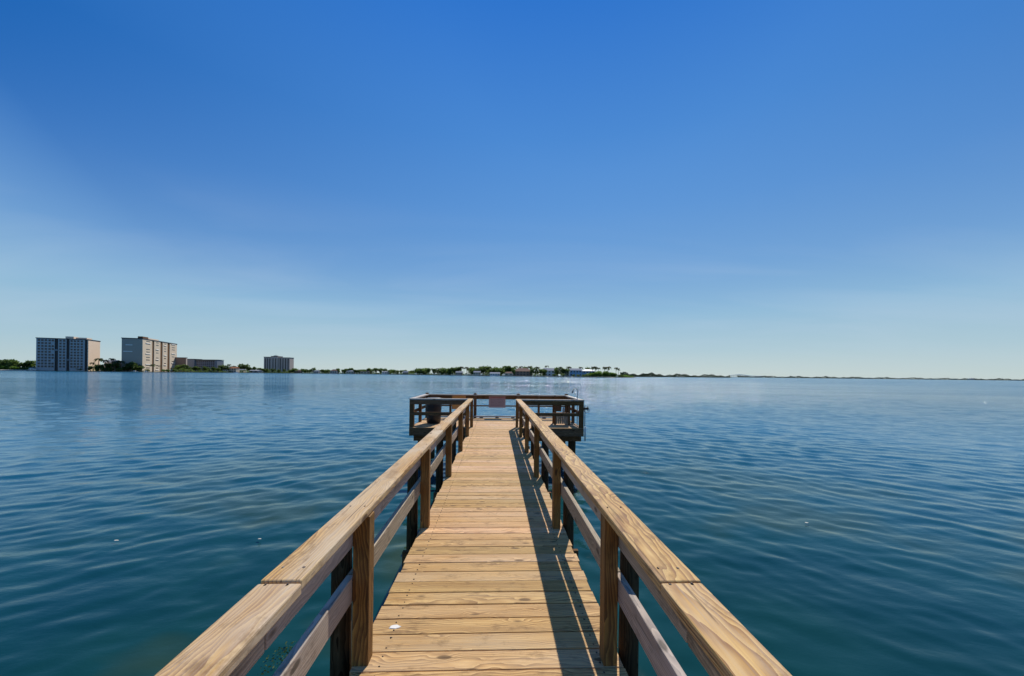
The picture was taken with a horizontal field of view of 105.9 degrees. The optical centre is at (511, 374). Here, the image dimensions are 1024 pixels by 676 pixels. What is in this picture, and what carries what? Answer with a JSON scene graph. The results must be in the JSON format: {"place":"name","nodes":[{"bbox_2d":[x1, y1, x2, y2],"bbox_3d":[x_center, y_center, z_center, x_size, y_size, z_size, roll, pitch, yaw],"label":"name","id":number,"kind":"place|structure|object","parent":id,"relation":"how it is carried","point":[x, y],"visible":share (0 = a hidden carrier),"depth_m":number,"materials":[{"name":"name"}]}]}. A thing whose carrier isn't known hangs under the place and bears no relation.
{"place":"outdoors","nodes":[
{"label":"outdoors","id":0,"kind":"place"},
{"bbox_2d":[8,369,316,373],"bbox_3d":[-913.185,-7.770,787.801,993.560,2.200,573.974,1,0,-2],"label":"shoreline","id":1,"kind":"structure","parent":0,"point":[191,372],"depth_m":647.33,"materials":[{"name":"green plant"}]},
{"bbox_2d":[0,361,7,365],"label":"broadleaf tree","id":2,"kind":"object","parent":1,"relation":"on","point":[3,363],"visible":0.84,"depth_m":553.35,"materials":[{"name":"green plant"}]},
{"bbox_2d":[6,360,18,366],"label":"broadleaf tree","id":3,"kind":"object","parent":1,"relation":"on","point":[12,363],"visible":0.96,"depth_m":552.42,"materials":[{"name":"green plant"}]},
{"bbox_2d":[18,362,27,367],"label":"broadleaf tree","id":4,"kind":"object","parent":1,"relation":"on","point":[21,364],"visible":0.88,"depth_m":558.47,"materials":[{"name":"green plant"}]},
{"bbox_2d":[25,360,35,367],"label":"broadleaf tree","id":5,"kind":"object","parent":1,"relation":"on","point":[32,363],"visible":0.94,"depth_m":562.54,"materials":[{"name":"green plant"}]},
{"bbox_2d":[35,336,100,370],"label":"apartment block","id":6,"kind":"structure","parent":1,"relation":"on","point":[68,353],"depth_m":565.00,"materials":[{"name":"grey concrete"}]},
{"bbox_2d":[94,358,102,370],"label":"palm tree","id":7,"kind":"object","parent":1,"relation":"on","point":[99,359],"visible":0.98,"depth_m":581.13,"materials":[{"name":"green plant"}]},
{"bbox_2d":[111,363,119,368],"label":"broadleaf tree","id":8,"kind":"object","parent":1,"relation":"on","point":[116,365],"visible":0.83,"depth_m":588.71,"materials":[{"name":"green plant"}]},
{"bbox_2d":[124,363,131,370],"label":"broadleaf tree","id":9,"kind":"object","parent":1,"relation":"on","point":[126,365],"visible":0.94,"depth_m":594.14,"materials":[{"name":"green plant"}]},
{"bbox_2d":[129,361,142,370],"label":"broadleaf tree","id":10,"kind":"object","parent":1,"relation":"on","point":[134,364],"visible":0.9,"depth_m":594.43,"materials":[{"name":"green plant"}]},
{"bbox_2d":[121,336,176,371],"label":"apartment block","id":11,"kind":"structure","parent":1,"relation":"on","point":[146,352],"depth_m":625.53,"materials":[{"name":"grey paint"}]},
{"bbox_2d":[174,364,182,371],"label":"broadleaf tree","id":12,"kind":"object","parent":1,"relation":"on","point":[178,367],"visible":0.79,"depth_m":685.46,"materials":[{"name":"green plant"}]},
{"bbox_2d":[175,357,186,371],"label":"apartment block","id":13,"kind":"structure","parent":1,"relation":"on","point":[181,360],"depth_m":717.86,"materials":[{"name":"beige concrete"}]},
{"bbox_2d":[187,359,223,371],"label":"wing building","id":14,"kind":"structure","parent":1,"relation":"on","point":[201,363],"depth_m":742.74,"materials":[{"name":"grey paint"}]},
{"bbox_2d":[179,368,287,372],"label":"undergrowth","id":15,"kind":"object","parent":1,"relation":"on","point":[180,369],"visible":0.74,"depth_m":719.06,"materials":[{"name":"green plant"}]},
{"bbox_2d":[229,367,239,371],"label":"house","id":16,"kind":"structure","parent":1,"relation":"on","point":[234,369],"depth_m":745.00,"materials":[{"name":"beige paint"}]},
{"bbox_2d":[237,363,249,368],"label":"broadleaf tree","id":17,"kind":"object","parent":1,"relation":"on","point":[243,366],"visible":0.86,"depth_m":804.03,"materials":[{"name":"green plant"}]},
{"bbox_2d":[249,370,261,372],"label":"house","id":18,"kind":"structure","parent":1,"relation":"on","point":[256,371],"depth_m":791.48,"materials":[{"name":"white"}]},
{"bbox_2d":[264,355,293,372],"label":"apartment tower","id":19,"kind":"structure","parent":1,"relation":"on","point":[276,362],"depth_m":901.00,"materials":[{"name":"beige paint"}]},
{"bbox_2d":[317,373,634,377],"bbox_3d":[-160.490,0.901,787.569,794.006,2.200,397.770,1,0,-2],"label":"shoreline","id":20,"kind":"structure","parent":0,"point":[484,375],"depth_m":654.17,"materials":[{"name":"green plant"}]},
{"bbox_2d":[330,369,337,373],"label":"house","id":21,"kind":"structure","parent":20,"relation":"on","point":[334,371],"depth_m":836.00,"materials":[{"name":"beige paint"}]},
{"bbox_2d":[346,370,354,373],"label":"house","id":22,"kind":"structure","parent":20,"relation":"on","point":[350,372],"depth_m":836.00,"materials":[{"name":"beige paint"}]},
{"bbox_2d":[288,371,418,373],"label":"undergrowth","id":23,"kind":"object","parent":20,"relation":"on","point":[373,372],"visible":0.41,"depth_m":822.18,"materials":[{"name":"green plant"}]},
{"bbox_2d":[360,370,370,373],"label":"house","id":24,"kind":"structure","parent":20,"relation":"on","point":[365,372],"depth_m":834.20,"materials":[{"name":"beige paint"}]},
{"bbox_2d":[414,368,424,373],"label":"shrub","id":25,"kind":"object","parent":20,"relation":"on","point":[420,370],"visible":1,"depth_m":768.15,"materials":[{"name":"green plant"}]},
{"bbox_2d":[445,367,454,374],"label":"shrub","id":26,"kind":"object","parent":20,"relation":"on","point":[449,369],"visible":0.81,"depth_m":724.43,"materials":[{"name":"green plant"}]},
{"bbox_2d":[423,371,501,375],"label":"undergrowth","id":27,"kind":"object","parent":20,"relation":"on","point":[467,373],"visible":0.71,"depth_m":717.02,"materials":[{"name":"green plant"}]},
{"bbox_2d":[466,368,477,373],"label":"shrub","id":28,"kind":"object","parent":20,"relation":"on","point":[472,372],"visible":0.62,"depth_m":691.10,"materials":[{"name":"green plant"}]},
{"bbox_2d":[478,366,486,372],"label":"broadleaf tree","id":29,"kind":"object","parent":20,"relation":"on","point":[482,369],"visible":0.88,"depth_m":679.57,"materials":[{"name":"green plant"}]},
{"bbox_2d":[487,368,498,373],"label":"shrub","id":30,"kind":"object","parent":20,"relation":"on","point":[492,370],"visible":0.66,"depth_m":668.87,"materials":[{"name":"green plant"}]},
{"bbox_2d":[490,372,499,375],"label":"house","id":31,"kind":"structure","parent":20,"relation":"on","point":[494,373],"depth_m":628.00,"materials":[{"name":"white paint"}]},
{"bbox_2d":[496,367,505,375],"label":"shrub","id":32,"kind":"object","parent":20,"relation":"on","point":[500,369],"visible":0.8,"depth_m":653.94,"materials":[{"name":"green plant"}]},
{"bbox_2d":[504,372,512,375],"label":"house","id":33,"kind":"structure","parent":20,"relation":"on","point":[508,373],"depth_m":622.00,"materials":[{"name":"beige paint"}]},
{"bbox_2d":[513,368,531,375],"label":"house","id":34,"kind":"structure","parent":20,"relation":"on","point":[522,371],"depth_m":645.00,"materials":[{"name":"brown paint"}]},
{"bbox_2d":[529,367,538,373],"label":"broadleaf tree","id":35,"kind":"object","parent":20,"relation":"on","point":[533,370],"visible":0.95,"depth_m":639.99,"materials":[{"name":"green plant"}]},
{"bbox_2d":[543,368,557,375],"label":"house","id":36,"kind":"structure","parent":20,"relation":"on","point":[550,371],"depth_m":648.00,"materials":[{"name":"white paint"}]},
{"bbox_2d":[554,367,560,373],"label":"broadleaf tree","id":37,"kind":"object","parent":20,"relation":"on","point":[557,370],"visible":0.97,"depth_m":635.07,"materials":[{"name":"green plant"}]},
{"bbox_2d":[569,368,581,375],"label":"house","id":38,"kind":"structure","parent":20,"relation":"on","point":[576,371],"depth_m":646.00,"materials":[{"name":"blue paint"}]},
{"bbox_2d":[582,369,594,376],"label":"house","id":39,"kind":"structure","parent":20,"relation":"on","point":[585,371],"depth_m":650.00,"materials":[{"name":"white paint"}]},
{"bbox_2d":[583,375,632,376],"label":"undergrowth","id":40,"kind":"object","parent":20,"relation":"on","point":[610,376],"visible":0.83,"depth_m":623.81,"materials":[{"name":"green plant"}]},
{"bbox_2d":[0,371,1023,675],"bbox_3d":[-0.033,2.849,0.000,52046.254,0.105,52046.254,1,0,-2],"label":"water","id":41,"kind":"structure","parent":0,"point":[152,523],"depth_m":8.79,"materials":[{"name":"blue liquid"}]},
{"bbox_2d":[260,641,293,674],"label":"seaweed","id":42,"kind":"object","parent":41,"relation":"on","point":[279,655],"visible":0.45,"depth_m":3.83,"materials":[{"name":"green plant"}]},
{"bbox_2d":[155,393,791,675],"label":"wooden pier","id":43,"kind":"structure","parent":41,"relation":"in","point":[491,579],"depth_m":2.30,"materials":[{"name":"brown wood"}]},
{"bbox_2d":[389,625,400,628],"bbox_3d":[-0.713,1.540,2.361,0.075,0.002,0.042,1,0,-2],"label":"bird dropping","id":44,"kind":"object","parent":43,"relation":"on","point":[394,626],"visible":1,"depth_m":2.35,"materials":[{"name":"white"}]},
{"bbox_2d":[426,397,441,423],"bbox_3d":[-2.440,1.122,12.061,0.540,0.800,0.540,1,0,-2],"label":"litter bin","id":45,"kind":"object","parent":43,"relation":"on","point":[433,419],"visible":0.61,"depth_m":11.87,"materials":[{"name":"black plastic"}]},
{"bbox_2d":[452,395,465,408],"bbox_3d":[-1.879,0.978,13.687,0.490,0.500,0.018,1,0,-2],"label":"sign board","id":46,"kind":"object","parent":43,"relation":"attached to","point":[458,397],"visible":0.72,"depth_m":13.68,"materials":[{"name":"wood"}]},
{"bbox_2d":[489,396,505,407],"bbox_3d":[-0.528,0.976,13.742,0.595,0.407,0.018,1,0,-2],"label":"notice sign","id":47,"kind":"object","parent":43,"relation":"attached to","point":[497,401],"visible":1,"depth_m":13.74,"materials":[{"name":"metal"}]},
{"bbox_2d":[552,405,569,424],"bbox_3d":[1.556,1.200,12.225,0.580,0.735,0.480,1,0,-2],"label":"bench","id":48,"kind":"object","parent":43,"relation":"on","point":[556,419],"visible":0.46,"depth_m":12.02,"materials":[{"name":"brown wood"}]},
{"bbox_2d":[572,388,577,424],"bbox_3d":[1.883,0.991,11.575,0.204,1.161,0.075,1,0,-2],"label":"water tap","id":49,"kind":"object","parent":43,"relation":"on","point":[577,406],"visible":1,"depth_m":11.56,"materials":[{"name":"metal"}]},
{"bbox_2d":[0,0,1023,379],"label":"sky","id":50,"kind":"structure","parent":0,"point":[777,188],"materials":[{"name":"blue"}]},
{"bbox_2d":[751,377,1023,380],"bbox_3d":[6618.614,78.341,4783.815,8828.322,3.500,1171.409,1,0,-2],"label":"shore","id":51,"kind":"structure","parent":0,"point":[853,378],"depth_m":4360.29,"materials":[{"name":"green plant"}]},
{"bbox_2d":[737,375,1022,379],"bbox_3d":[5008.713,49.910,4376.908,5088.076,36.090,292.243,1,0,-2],"label":"mangrove belt","id":52,"kind":"object","parent":51,"relation":"on","point":[872,378],"visible":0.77,"depth_m":4387.91,"materials":[{"name":"green plant"}]},
{"bbox_3d":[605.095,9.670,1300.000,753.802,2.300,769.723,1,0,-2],"label":"spit","id":53,"kind":"structure","parent":0,"visible":0},
{"bbox_2d":[620,372,729,376],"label":"mangrove belt","id":54,"kind":"object","parent":53,"relation":"on","point":[651,374],"visible":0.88,"depth_m":1324.31,"materials":[{"name":"green plant"}]}
]}

